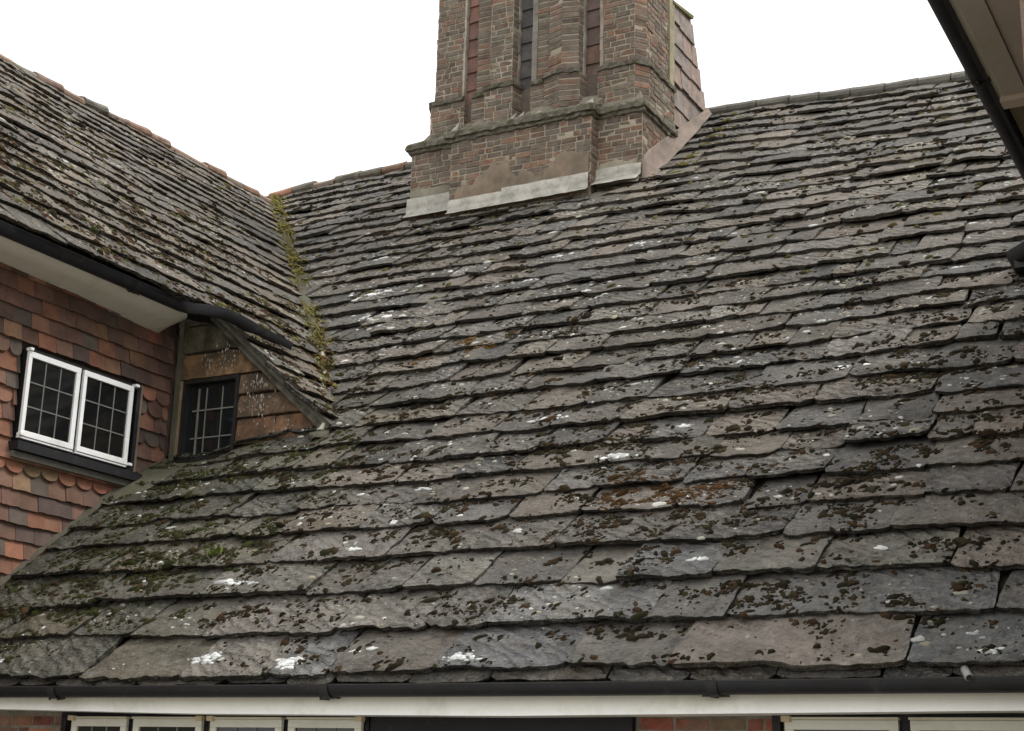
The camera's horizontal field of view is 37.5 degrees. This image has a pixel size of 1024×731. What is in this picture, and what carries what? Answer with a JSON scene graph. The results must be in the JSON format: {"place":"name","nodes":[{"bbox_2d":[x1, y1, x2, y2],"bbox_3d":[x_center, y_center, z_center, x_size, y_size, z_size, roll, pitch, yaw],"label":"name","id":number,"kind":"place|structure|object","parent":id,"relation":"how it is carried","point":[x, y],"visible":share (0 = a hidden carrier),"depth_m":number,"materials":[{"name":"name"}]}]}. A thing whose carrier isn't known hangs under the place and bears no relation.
{"place":"outdoors","nodes":[
{"label":"outdoors","id":0,"kind":"place"},
{"bbox_2d":[0,0,963,195],"label":"sky","id":1,"kind":"structure","parent":0,"point":[273,95],"materials":[{"name":"white"}]},
{"label":"ground","id":2,"kind":"structure","parent":0,"visible":0},
{"bbox_2d":[0,0,1023,730],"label":"house","id":3,"kind":"structure","parent":2,"relation":"on","point":[118,380],"depth_m":12.23,"materials":[{"name":"stone"}]},
{"bbox_2d":[8,347,141,485],"bbox_3d":[-3.668,0.469,12.797,0.160,0.926,1.457,-7,-18,28],"label":"window","id":4,"kind":"structure","parent":3,"relation":"in","point":[70,417],"depth_m":12.68,"materials":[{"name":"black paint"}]},
{"bbox_2d":[189,469,213,476],"bbox_3d":[-2.640,0.907,12.803,0.185,0.084,0.142,15,-21,-40],"label":"weed","id":5,"kind":"object","parent":3,"relation":"on","point":[204,474],"visible":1,"depth_m":12.80,"materials":[{"name":"green plant"}]},
{"bbox_2d":[175,374,242,462],"bbox_3d":[-2.815,0.528,13.745,0.777,0.839,0.138,-7,-18,28],"label":"window","id":6,"kind":"structure","parent":3,"relation":"in","point":[209,408],"depth_m":13.77,"materials":[{"name":"black glass"}]},
{"bbox_2d":[202,542,226,556],"bbox_3d":[-2.196,1.371,11.152,0.198,0.119,0.175,1,-16,3],"label":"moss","id":7,"kind":"object","parent":3,"relation":"on","point":[213,550],"visible":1,"depth_m":11.12,"materials":[{"name":"green plant"}]},
{"bbox_2d":[60,712,370,730],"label":"window","id":8,"kind":"structure","parent":3,"relation":"in","point":[70,721],"depth_m":9.73,"materials":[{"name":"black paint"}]},
{"bbox_2d":[268,193,341,388],"bbox_3d":[-2.708,-1.206,18.659,0.466,5.394,8.799,6,-16,-14],"label":"moss","id":9,"kind":"object","parent":3,"relation":"on","point":[320,333],"visible":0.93,"depth_m":17.81,"materials":[{"name":"green plant"}]},
{"bbox_2d":[310,355,338,369],"bbox_3d":[-1.817,-0.035,14.595,0.281,0.125,0.277,3,-16,-6],"label":"weed","id":10,"kind":"object","parent":3,"relation":"on","point":[330,363],"visible":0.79,"depth_m":14.58,"materials":[{"name":"green plant"}]},
{"bbox_2d":[370,717,635,730],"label":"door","id":11,"kind":"structure","parent":3,"relation":"in","point":[376,723],"depth_m":8.75,"materials":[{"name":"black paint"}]},
{"bbox_2d":[0,70,1023,676],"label":"moss","id":12,"kind":"object","parent":3,"relation":"on","point":[978,444],"visible":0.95,"depth_m":11.18,"materials":[{"name":"black plant"}]},
{"bbox_2d":[0,70,1023,672],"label":"lichen","id":13,"kind":"object","parent":3,"relation":"on","point":[288,664],"visible":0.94,"depth_m":12.02},
{"bbox_2d":[772,713,1023,730],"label":"window","id":14,"kind":"structure","parent":3,"relation":"in","point":[967,721],"depth_m":7.65,"materials":[{"name":"white paint"}]},
{"bbox_2d":[927,0,1023,274],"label":"house wing","id":15,"kind":"structure","parent":2,"relation":"on","point":[985,38],"depth_m":8.45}
]}

